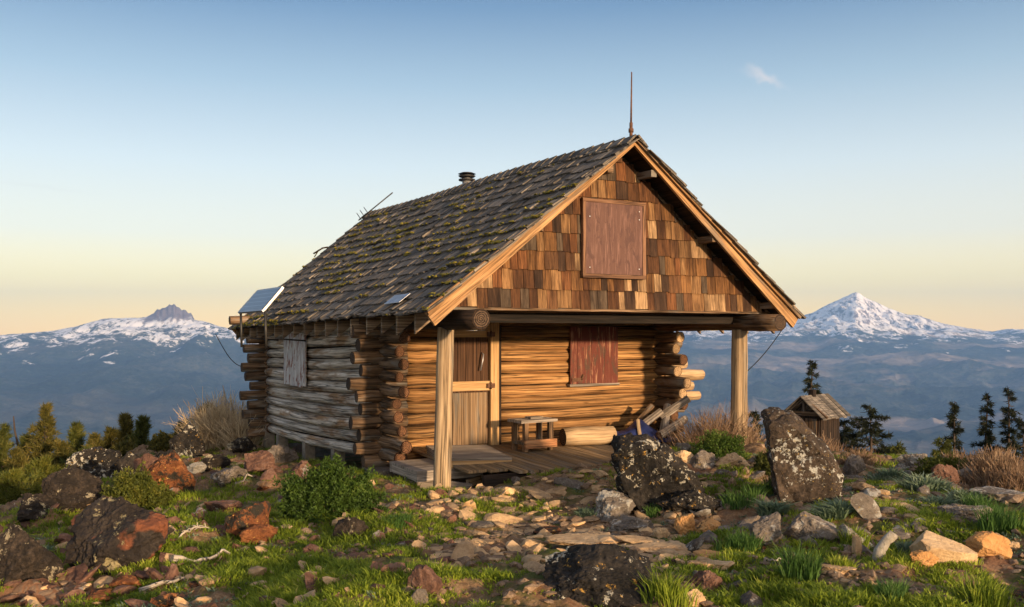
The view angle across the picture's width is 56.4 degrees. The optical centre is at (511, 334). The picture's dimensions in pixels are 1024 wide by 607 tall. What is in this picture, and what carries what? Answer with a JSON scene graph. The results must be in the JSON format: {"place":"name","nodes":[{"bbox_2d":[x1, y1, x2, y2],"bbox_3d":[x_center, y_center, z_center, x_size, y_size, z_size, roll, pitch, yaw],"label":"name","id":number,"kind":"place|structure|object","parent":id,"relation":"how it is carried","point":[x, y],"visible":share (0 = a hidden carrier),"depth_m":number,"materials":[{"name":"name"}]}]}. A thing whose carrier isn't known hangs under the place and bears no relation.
{"place":"outdoors","nodes":[
{"label":"outdoors","id":0,"kind":"place"},
{"bbox_2d":[0,292,1023,460],"bbox_3d":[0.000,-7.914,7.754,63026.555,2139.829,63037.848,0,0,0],"label":"mountain range","id":1,"kind":"object","parent":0,"point":[912,376],"visible":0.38,"depth_m":14378.43,"materials":[{"name":"stone"}]},
{"bbox_2d":[0,438,1023,606],"bbox_3d":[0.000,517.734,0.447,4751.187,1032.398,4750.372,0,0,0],"label":"ground","id":2,"kind":"structure","parent":0,"point":[992,563],"depth_m":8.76,"materials":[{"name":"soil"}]},
{"bbox_2d":[0,422,14,473],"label":"pine tree","id":3,"kind":"object","parent":2,"relation":"on","point":[5,437],"visible":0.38,"depth_m":24.93,"materials":[{"name":"green plant"}]},
{"bbox_2d":[2,445,31,483],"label":"shrub","id":4,"kind":"object","parent":2,"relation":"on","point":[18,458],"visible":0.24,"depth_m":21.92,"materials":[{"name":"green plant"}]},
{"bbox_2d":[0,465,41,504],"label":"shrub","id":5,"kind":"object","parent":2,"relation":"on","point":[11,488],"visible":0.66,"depth_m":16.90,"materials":[{"name":"green plant"}]},
{"bbox_2d":[0,523,63,586],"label":"boulder","id":6,"kind":"object","parent":2,"relation":"on","point":[24,556],"visible":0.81,"depth_m":8.11,"materials":[{"name":"stone"}]},
{"bbox_2d":[0,454,72,492],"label":"shrub","id":7,"kind":"object","parent":2,"relation":"on","point":[46,469],"visible":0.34,"depth_m":18.37,"materials":[{"name":"green plant"}]},
{"bbox_2d":[17,493,60,522],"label":"boulder","id":8,"kind":"object","parent":2,"relation":"on","point":[32,507],"visible":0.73,"depth_m":11.79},
{"bbox_2d":[20,400,71,463],"bbox_3d":[-11.767,3.301,24.140,1.560,3.331,1.441,0,0,0],"label":"pine tree","id":9,"kind":"object","parent":2,"relation":"on","point":[41,442],"visible":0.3,"depth_m":23.88,"materials":[{"name":"green plant"}]},
{"bbox_2d":[39,438,73,468],"bbox_3d":[-10.695,3.308,22.592,2.490,1.741,1.913,0,0,0],"label":"pine tree","id":10,"kind":"object","parent":2,"relation":"on","point":[62,449],"visible":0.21,"depth_m":22.37,"materials":[{"name":"green plant"}]},
{"bbox_2d":[41,467,103,514],"bbox_3d":[-5.604,2.063,12.254,0.746,0.695,0.570,0,0,0],"label":"boulder","id":11,"kind":"object","parent":2,"relation":"on","point":[67,489],"visible":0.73,"depth_m":12.15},
{"bbox_2d":[64,420,87,453],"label":"pine tree","id":12,"kind":"object","parent":2,"relation":"on","point":[76,434],"visible":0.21,"depth_m":24.43,"materials":[{"name":"green plant"}]},
{"bbox_2d":[65,446,121,479],"bbox_3d":[-8.378,2.723,19.328,1.169,0.897,0.834,0,0,0],"label":"boulder","id":13,"kind":"object","parent":2,"relation":"on","point":[99,461],"visible":0.38,"depth_m":19.20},
{"bbox_2d":[85,587,113,601],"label":"boulder","id":14,"kind":"object","parent":2,"relation":"on","point":[100,594],"visible":0.69,"depth_m":7.68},
{"bbox_2d":[101,425,125,449],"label":"pine tree","id":15,"kind":"object","parent":2,"relation":"on","point":[111,434],"visible":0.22,"depth_m":23.93,"materials":[{"name":"green plant"}]},
{"bbox_2d":[65,495,173,574],"bbox_3d":[-3.576,1.861,8.794,1.029,0.732,0.834,0,0,43],"label":"boulder","id":16,"kind":"object","parent":2,"relation":"on","point":[110,532],"visible":0.92,"depth_m":8.55,"materials":[{"name":"stone"}]},
{"bbox_2d":[108,450,140,477],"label":"boulder","id":17,"kind":"object","parent":2,"relation":"on","point":[128,458],"visible":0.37,"depth_m":16.54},
{"bbox_2d":[115,412,135,444],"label":"pine tree","id":18,"kind":"object","parent":2,"relation":"on","point":[125,421],"visible":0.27,"depth_m":24.43,"materials":[{"name":"green plant"}]},
{"bbox_2d":[109,574,141,587],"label":"boulder","id":19,"kind":"object","parent":2,"relation":"on","point":[127,579],"visible":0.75,"depth_m":7.84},
{"bbox_2d":[124,414,152,446],"bbox_3d":[-9.411,2.937,23.962,1.085,1.988,1.050,0,0,-34],"label":"pine tree","id":20,"kind":"object","parent":2,"relation":"on","point":[140,435],"visible":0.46,"depth_m":23.89,"materials":[{"name":"green plant"}]},
{"bbox_2d":[99,461,179,509],"bbox_3d":[-4.793,1.957,12.077,1.142,0.707,0.808,0,0,0],"label":"shrub","id":21,"kind":"object","parent":2,"relation":"on","point":[143,488],"visible":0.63,"depth_m":11.92,"materials":[{"name":"green plant"}]},
{"bbox_2d":[146,430,173,451],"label":"shrub","id":22,"kind":"object","parent":2,"relation":"on","point":[158,442],"visible":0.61,"depth_m":19.80,"materials":[{"name":"green plant"}]},
{"bbox_2d":[150,592,179,606],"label":"boulder","id":23,"kind":"object","parent":2,"relation":"on","point":[165,600],"visible":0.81,"depth_m":7.05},
{"bbox_2d":[145,449,195,492],"bbox_3d":[-4.572,1.918,12.750,0.688,0.746,0.435,0,0,0],"label":"boulder","id":24,"kind":"object","parent":2,"relation":"on","point":[170,467],"visible":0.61,"depth_m":12.61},
{"bbox_2d":[169,423,204,457],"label":"boulder","id":25,"kind":"object","parent":2,"relation":"on","point":[188,441],"visible":0.7,"depth_m":18.24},
{"bbox_2d":[163,385,254,450],"bbox_3d":[-5.953,1.770,19.600,2.017,1.485,2.162,0,0,-36],"label":"dry bush","id":26,"kind":"object","parent":2,"relation":"on","point":[201,425],"visible":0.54,"depth_m":19.28,"materials":[{"name":"plant"}]},
{"bbox_2d":[201,454,230,471],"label":"boulder","id":27,"kind":"object","parent":2,"relation":"on","point":[210,461],"visible":0.73,"depth_m":14.48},
{"bbox_2d":[204,500,243,511],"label":"boulder","id":28,"kind":"object","parent":2,"relation":"on","point":[215,505],"visible":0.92,"depth_m":10.91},
{"bbox_2d":[0,448,457,606],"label":"stones","id":29,"kind":"object","parent":2,"relation":"on","point":[79,574],"visible":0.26,"depth_m":8.20,"materials":[{"name":"stone"}]},
{"bbox_2d":[210,465,247,486],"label":"boulder","id":30,"kind":"object","parent":2,"relation":"on","point":[223,477],"visible":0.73,"depth_m":13.31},
{"bbox_2d":[207,406,267,450],"bbox_3d":[-5.332,1.890,18.938,1.495,1.139,1.545,0,0,0],"label":"dry bush","id":31,"kind":"object","parent":2,"relation":"on","point":[232,435],"visible":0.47,"depth_m":18.76,"materials":[{"name":"plant"}]},
{"bbox_2d":[226,436,257,452],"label":"boulder","id":32,"kind":"object","parent":2,"relation":"on","point":[243,444],"visible":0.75,"depth_m":17.69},
{"bbox_2d":[224,501,270,536],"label":"boulder","id":33,"kind":"object","parent":2,"relation":"on","point":[237,523],"visible":0.6,"depth_m":9.54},
{"bbox_2d":[239,524,277,544],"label":"boulder","id":34,"kind":"object","parent":2,"relation":"on","point":[262,532],"visible":0.73,"depth_m":9.26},
{"bbox_2d":[244,450,276,473],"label":"boulder","id":35,"kind":"object","parent":2,"relation":"on","point":[261,461],"visible":0.73,"depth_m":13.66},
{"bbox_2d":[15,480,509,606],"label":"stones","id":36,"kind":"object","parent":2,"relation":"on","point":[465,546],"visible":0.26,"depth_m":7.85,"materials":[{"name":"stone"}]},
{"bbox_2d":[268,444,298,462],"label":"boulder","id":37,"kind":"object","parent":2,"relation":"on","point":[282,453],"visible":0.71,"depth_m":15.68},
{"bbox_2d":[271,453,389,524],"bbox_3d":[-1.907,1.620,10.129,1.247,0.750,0.842,0,0,0],"label":"shrub","id":38,"kind":"object","parent":2,"relation":"on","point":[327,484],"visible":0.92,"depth_m":9.98,"materials":[{"name":"green plant"}]},
{"bbox_2d":[333,516,368,537],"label":"boulder","id":39,"kind":"object","parent":2,"relation":"on","point":[351,526],"visible":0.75,"depth_m":9.13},
{"bbox_2d":[381,510,414,529],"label":"grass tuft","id":40,"kind":"object","parent":2,"relation":"on","point":[402,517],"visible":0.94,"depth_m":9.38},
{"bbox_2d":[407,565,442,595],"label":"boulder","id":41,"kind":"object","parent":2,"relation":"on","point":[427,578],"visible":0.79,"depth_m":6.45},
{"bbox_2d":[483,512,522,523],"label":"flat stone","id":42,"kind":"object","parent":2,"relation":"on","point":[503,518],"visible":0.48,"depth_m":9.85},
{"bbox_2d":[215,72,805,487],"bbox_3d":[-0.714,-0.458,16.636,6.892,6.017,10.051,0,0,-30],"label":"log cabin","id":43,"kind":"object","parent":2,"relation":"on","point":[577,288],"visible":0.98,"depth_m":13.84,"materials":[{"name":"brown wood"}]},
{"bbox_2d":[390,458,482,481],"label":"wooden step","id":44,"kind":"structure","parent":43,"relation":"on","point":[418,470],"depth_m":12.66,"materials":[{"name":"grey wood"}]},
{"bbox_2d":[426,445,511,467],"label":"wooden step","id":45,"kind":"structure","parent":43,"relation":"on","point":[471,454],"depth_m":13.00,"materials":[{"name":"grey wood"}]},
{"bbox_2d":[452,330,494,444],"bbox_3d":[-0.588,0.798,14.209,0.707,1.705,0.137,0,0,-30],"label":"door","id":46,"kind":"structure","parent":43,"relation":"in","point":[471,385],"depth_m":14.21,"materials":[{"name":"brown wood"}]},
{"bbox_2d":[508,416,557,451],"bbox_3d":[0.305,1.444,13.951,0.660,0.490,0.405,0,0,-34],"label":"table","id":47,"kind":"object","parent":43,"relation":"on","point":[527,443],"visible":1,"depth_m":13.88,"materials":[{"name":"brown wood"}]},
{"bbox_2d":[559,426,616,445],"bbox_3d":[1.157,1.540,14.487,0.874,0.296,0.296,0,0,-24],"label":"cut log","id":48,"kind":"object","parent":43,"relation":"on","point":[582,436],"visible":0.98,"depth_m":14.36,"materials":[{"name":"brown wood"}]},
{"bbox_2d":[617,419,679,442],"bbox_3d":[1.954,1.515,15.005,1.350,0.353,1.170,0,0,-30],"label":"tarp","id":49,"kind":"object","parent":43,"relation":"on","point":[645,429],"visible":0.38,"depth_m":14.89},
{"bbox_2d":[660,403,670,437],"bbox_3d":[2.440,1.378,15.191,0.133,0.535,0.599,0,0,17],"label":"firewood log","id":50,"kind":"object","parent":49,"relation":"on","point":[665,420],"visible":0.54,"depth_m":15.14,"materials":[{"name":"grey wood"}]},
{"bbox_2d":[660,395,690,418],"bbox_3d":[2.591,1.167,15.216,0.514,0.406,0.129,0,0,4],"label":"firewood log","id":51,"kind":"object","parent":50,"relation":"on","point":[676,406],"visible":0.97,"depth_m":15.18,"materials":[{"name":"grey wood"}]},
{"bbox_2d":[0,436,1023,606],"bbox_3d":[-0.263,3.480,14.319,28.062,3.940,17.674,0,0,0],"label":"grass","id":52,"kind":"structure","parent":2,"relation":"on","point":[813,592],"depth_m":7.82,"materials":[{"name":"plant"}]},
{"bbox_2d":[37,444,1023,606],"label":"ground cover","id":53,"kind":"object","parent":2,"relation":"on","point":[369,592],"visible":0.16,"depth_m":8.66,"materials":[{"name":"green plant"}]},
{"bbox_2d":[411,472,735,576],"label":"stones","id":54,"kind":"object","parent":2,"relation":"on","point":[510,545],"visible":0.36,"depth_m":9.53,"materials":[{"name":"stone"}]},
{"bbox_2d":[544,531,621,545],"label":"flat stone","id":55,"kind":"object","parent":2,"relation":"on","point":[586,538],"visible":0.75,"depth_m":8.52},
{"bbox_2d":[542,543,658,606],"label":"boulder","id":56,"kind":"object","parent":2,"relation":"on","point":[593,575],"visible":0.86,"depth_m":6.35,"materials":[{"name":"stone"}]},
{"bbox_2d":[594,490,635,521],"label":"boulder","id":57,"kind":"object","parent":2,"relation":"on","point":[611,505],"visible":0.85,"depth_m":9.83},
{"bbox_2d":[610,514,653,531],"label":"boulder","id":58,"kind":"object","parent":2,"relation":"on","point":[626,523],"visible":0.73,"depth_m":9.27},
{"bbox_2d":[614,535,665,544],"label":"flat stone","id":59,"kind":"object","parent":2,"relation":"on","point":[633,539],"visible":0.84,"depth_m":8.40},
{"bbox_2d":[624,541,690,554],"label":"flat stone","id":60,"kind":"object","parent":2,"relation":"on","point":[672,547],"visible":0.9,"depth_m":8.13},
{"bbox_2d":[611,432,704,513],"bbox_3d":[1.544,1.530,10.344,1.011,0.977,1.048,0,0,0],"label":"boulder","id":61,"kind":"object","parent":2,"relation":"on","point":[648,469],"visible":0.7,"depth_m":9.88,"materials":[{"name":"stone"}]},
{"bbox_2d":[629,561,700,606],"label":"grass tuft","id":62,"kind":"object","parent":2,"relation":"on","point":[671,592],"visible":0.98,"depth_m":6.12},
{"bbox_2d":[674,513,695,535],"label":"boulder","id":63,"kind":"object","parent":2,"relation":"on","point":[685,524],"visible":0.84,"depth_m":8.94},
{"bbox_2d":[656,490,724,514],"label":"boulder","id":64,"kind":"object","parent":2,"relation":"on","point":[692,500],"visible":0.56,"depth_m":9.64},
{"bbox_2d":[689,450,715,468],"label":"boulder","id":65,"kind":"object","parent":2,"relation":"on","point":[701,459],"visible":0.9,"depth_m":12.37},
{"bbox_2d":[686,570,722,593],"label":"boulder","id":66,"kind":"object","parent":2,"relation":"on","point":[708,579],"visible":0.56,"depth_m":6.59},
{"bbox_2d":[696,516,720,532],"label":"boulder","id":67,"kind":"object","parent":2,"relation":"on","point":[710,523],"visible":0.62,"depth_m":8.84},
{"bbox_2d":[687,560,734,570],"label":"boulder","id":68,"kind":"object","parent":2,"relation":"on","point":[725,564],"visible":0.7,"depth_m":7.14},
{"bbox_2d":[658,399,765,446],"bbox_3d":[3.017,1.490,14.492,1.798,1.074,1.847,0,0,0],"label":"dry bush","id":69,"kind":"object","parent":2,"relation":"on","point":[701,432],"visible":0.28,"depth_m":14.22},
{"bbox_2d":[690,428,750,459],"bbox_3d":[2.840,1.503,12.930,0.853,0.458,0.627,0,0,-21],"label":"shrub","id":70,"kind":"object","parent":2,"relation":"on","point":[718,444],"visible":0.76,"depth_m":12.83,"materials":[{"name":"green plant"}]},
{"bbox_2d":[714,452,749,466],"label":"boulder","id":71,"kind":"object","parent":2,"relation":"on","point":[734,459],"visible":0.71,"depth_m":12.22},
{"bbox_2d":[710,526,765,553],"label":"grass tuft","id":72,"kind":"object","parent":2,"relation":"on","point":[747,542],"visible":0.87,"depth_m":7.74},
{"bbox_2d":[719,481,771,509],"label":"grass tuft","id":73,"kind":"object","parent":2,"relation":"on","point":[733,501],"visible":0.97,"depth_m":9.63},
{"bbox_2d":[721,574,777,595],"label":"grass tuft","id":74,"kind":"object","parent":2,"relation":"on","point":[751,586],"visible":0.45,"depth_m":6.42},
{"bbox_2d":[750,448,770,474],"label":"shrub","id":75,"kind":"object","parent":2,"relation":"on","point":[762,462],"visible":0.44,"depth_m":11.71,"materials":[{"name":"green plant"}]},
{"bbox_2d":[749,512,781,545],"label":"boulder","id":76,"kind":"object","parent":2,"relation":"on","point":[769,525],"visible":0.83,"depth_m":7.84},
{"bbox_2d":[746,498,799,516],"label":"sage plant","id":77,"kind":"object","parent":2,"relation":"on","point":[764,508],"visible":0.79,"depth_m":9.24,"materials":[{"name":"green plant"}]},
{"bbox_2d":[768,536,828,582],"bbox_3d":[1.997,1.569,6.611,0.460,0.315,0.451,0,0,-33],"label":"grass tuft","id":78,"kind":"object","parent":2,"relation":"on","point":[800,567],"visible":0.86,"depth_m":6.56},
{"bbox_2d":[761,407,843,504],"bbox_3d":[3.022,1.295,9.952,0.958,1.100,0.922,0,0,0],"label":"boulder","id":79,"kind":"object","parent":2,"relation":"on","point":[804,465],"visible":0.88,"depth_m":9.54,"materials":[{"name":"stone"}]},
{"bbox_2d":[783,511,838,542],"bbox_3d":[2.497,1.662,7.958,0.461,0.346,0.354,0,0,0],"label":"boulder","id":80,"kind":"object","parent":2,"relation":"on","point":[803,523],"visible":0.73,"depth_m":7.89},
{"bbox_2d":[801,360,821,409],"bbox_3d":[9.454,2.760,30.053,1.715,4.083,1.547,0,0,29],"label":"fir tree","id":81,"kind":"object","parent":2,"relation":"on","point":[812,366],"visible":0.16,"depth_m":29.95,"materials":[{"name":"green plant"}]},
{"bbox_2d":[785,389,850,451],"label":"outhouse","id":82,"kind":"structure","parent":2,"relation":"on","point":[827,412],"depth_m":24.14,"materials":[{"name":"brown wood"}]},
{"bbox_2d":[804,496,859,521],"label":"sage plant","id":83,"kind":"object","parent":2,"relation":"on","point":[835,510],"visible":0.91,"depth_m":8.65,"materials":[{"name":"green plant"}]},
{"bbox_2d":[826,553,859,567],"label":"grass tuft","id":84,"kind":"object","parent":2,"relation":"on","point":[839,561],"visible":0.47,"depth_m":6.73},
{"bbox_2d":[665,443,1022,606],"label":"stones","id":85,"kind":"object","parent":2,"relation":"on","point":[749,597],"visible":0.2,"depth_m":8.21,"materials":[{"name":"stone"}]},
{"bbox_2d":[840,419,866,451],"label":"fir tree","id":86,"kind":"object","parent":2,"relation":"on","point":[848,429],"visible":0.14,"depth_m":27.95,"materials":[{"name":"green plant"}]},
{"bbox_2d":[842,454,865,474],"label":"boulder","id":87,"kind":"object","parent":2,"relation":"on","point":[854,464],"visible":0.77,"depth_m":12.02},
{"bbox_2d":[836,522,873,546],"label":"grass tuft","id":88,"kind":"object","parent":2,"relation":"on","point":[849,536],"visible":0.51,"depth_m":7.74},
{"bbox_2d":[834,445,885,466],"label":"dry bush","id":89,"kind":"object","parent":2,"relation":"on","point":[864,456],"visible":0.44,"depth_m":12.71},
{"bbox_2d":[850,492,881,519],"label":"boulder","id":90,"kind":"object","parent":2,"relation":"on","point":[867,508],"visible":0.82,"depth_m":8.53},
{"bbox_2d":[840,403,905,454],"bbox_3d":[9.892,3.392,27.011,3.593,2.932,1.830,0,0,-34],"label":"fir tree","id":91,"kind":"object","parent":2,"relation":"on","point":[875,430],"visible":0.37,"depth_m":26.88,"materials":[{"name":"green plant"}]},
{"bbox_2d":[871,530,897,561],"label":"rock","id":92,"kind":"object","parent":2,"relation":"on","point":[885,542],"visible":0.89,"depth_m":6.96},
{"bbox_2d":[862,464,908,481],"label":"sage plant","id":93,"kind":"object","parent":2,"relation":"on","point":[885,474],"visible":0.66,"depth_m":11.13,"materials":[{"name":"green plant"}]},
{"bbox_2d":[868,575,912,601],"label":"grass tuft","id":94,"kind":"object","parent":2,"relation":"on","point":[894,589],"visible":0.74,"depth_m":6.06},
{"bbox_2d":[893,453,926,469],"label":"boulder","id":95,"kind":"object","parent":2,"relation":"on","point":[905,460],"visible":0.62,"depth_m":11.96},
{"bbox_2d":[889,471,959,491],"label":"sage plant","id":96,"kind":"object","parent":2,"relation":"on","point":[918,481],"visible":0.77,"depth_m":10.11,"materials":[{"name":"green plant"}]},
{"bbox_2d":[910,550,938,567],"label":"boulder","id":97,"kind":"object","parent":2,"relation":"on","point":[928,558],"visible":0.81,"depth_m":6.77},
{"bbox_2d":[904,453,974,478],"bbox_3d":[4.954,1.544,11.014,0.862,0.373,0.695,0,0,0],"label":"shrub","id":98,"kind":"object","parent":2,"relation":"on","point":[929,463],"visible":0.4,"depth_m":10.98,"materials":[{"name":"green plant"}]},
{"bbox_2d":[918,493,962,505],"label":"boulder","id":99,"kind":"object","parent":2,"relation":"on","point":[933,499],"visible":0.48,"depth_m":9.31,"materials":[{"name":"grey stone"}]},
{"bbox_2d":[930,436,955,456],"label":"shrub","id":100,"kind":"object","parent":2,"relation":"on","point":[946,444],"visible":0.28,"depth_m":25.95,"materials":[{"name":"green plant"}]},
{"bbox_2d":[909,530,977,563],"bbox_3d":[3.141,1.597,6.986,0.450,0.192,0.359,16,14,0],"label":"boulder","id":101,"kind":"object","parent":2,"relation":"on","point":[943,549],"visible":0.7,"depth_m":6.88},
{"bbox_2d":[930,464,959,485],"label":"boulder","id":102,"kind":"object","parent":2,"relation":"on","point":[945,471],"visible":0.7,"depth_m":10.39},
{"bbox_2d":[943,401,964,456],"bbox_3d":[13.908,3.839,29.928,1.266,3.600,1.511,0,0,0],"label":"fir tree","id":103,"kind":"object","parent":2,"relation":"on","point":[952,422],"visible":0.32,"depth_m":29.95,"materials":[{"name":"green plant"}]},
{"bbox_2d":[933,503,992,521],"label":"boulder","id":104,"kind":"object","parent":2,"relation":"on","point":[961,510],"visible":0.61,"depth_m":8.37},
{"bbox_2d":[941,487,993,504],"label":"sage plant","id":105,"kind":"object","parent":2,"relation":"on","point":[955,495],"visible":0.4,"depth_m":9.52,"materials":[{"name":"green plant"}]},
{"bbox_2d":[952,487,1010,515],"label":"grass tuft","id":106,"kind":"object","parent":2,"relation":"on","point":[973,501],"visible":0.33,"depth_m":8.96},
{"bbox_2d":[964,393,1001,459],"bbox_3d":[15.163,3.916,30.651,1.351,4.238,1.394,0,0,36],"label":"fir tree","id":107,"kind":"object","parent":2,"relation":"on","point":[989,439],"visible":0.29,"depth_m":30.44,"materials":[{"name":"green plant"}]},
{"bbox_2d":[947,565,1020,606],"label":"grass tuft","id":108,"kind":"object","parent":2,"relation":"on","point":[988,596],"visible":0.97,"depth_m":5.98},
{"bbox_2d":[965,531,1012,558],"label":"boulder","id":109,"kind":"object","parent":2,"relation":"on","point":[985,543],"visible":0.77,"depth_m":7.09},
{"bbox_2d":[957,443,1023,486],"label":"dry bush","id":110,"kind":"object","parent":2,"relation":"on","point":[985,461],"visible":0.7,"depth_m":10.49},
{"bbox_2d":[968,486,1023,501],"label":"boulder","id":111,"kind":"object","parent":2,"relation":"on","point":[999,494],"visible":0.71,"depth_m":9.45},
{"bbox_2d":[970,496,1023,534],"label":"grass tuft","id":112,"kind":"object","parent":2,"relation":"on","point":[987,520],"visible":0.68,"depth_m":7.88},
{"bbox_2d":[987,462,1023,491],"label":"dry bush","id":113,"kind":"object","parent":2,"relation":"on","point":[1013,482],"visible":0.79,"depth_m":10.10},
{"bbox_2d":[993,386,1021,461],"bbox_3d":[15.490,3.827,29.975,1.481,4.482,1.798,0,0,-20],"label":"fir tree","id":114,"kind":"object","parent":2,"relation":"on","point":[1007,420],"visible":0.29,"depth_m":29.97,"materials":[{"name":"green plant"}]},
{"bbox_2d":[1009,417,1023,460],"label":"fir tree","id":115,"kind":"object","parent":2,"relation":"on","point":[1020,426],"visible":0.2,"depth_m":28.99,"materials":[{"name":"green plant"}]},
{"bbox_2d":[0,0,1023,334],"label":"sky","id":116,"kind":"structure","parent":0,"point":[194,156],"materials":[{"name":"blue"}]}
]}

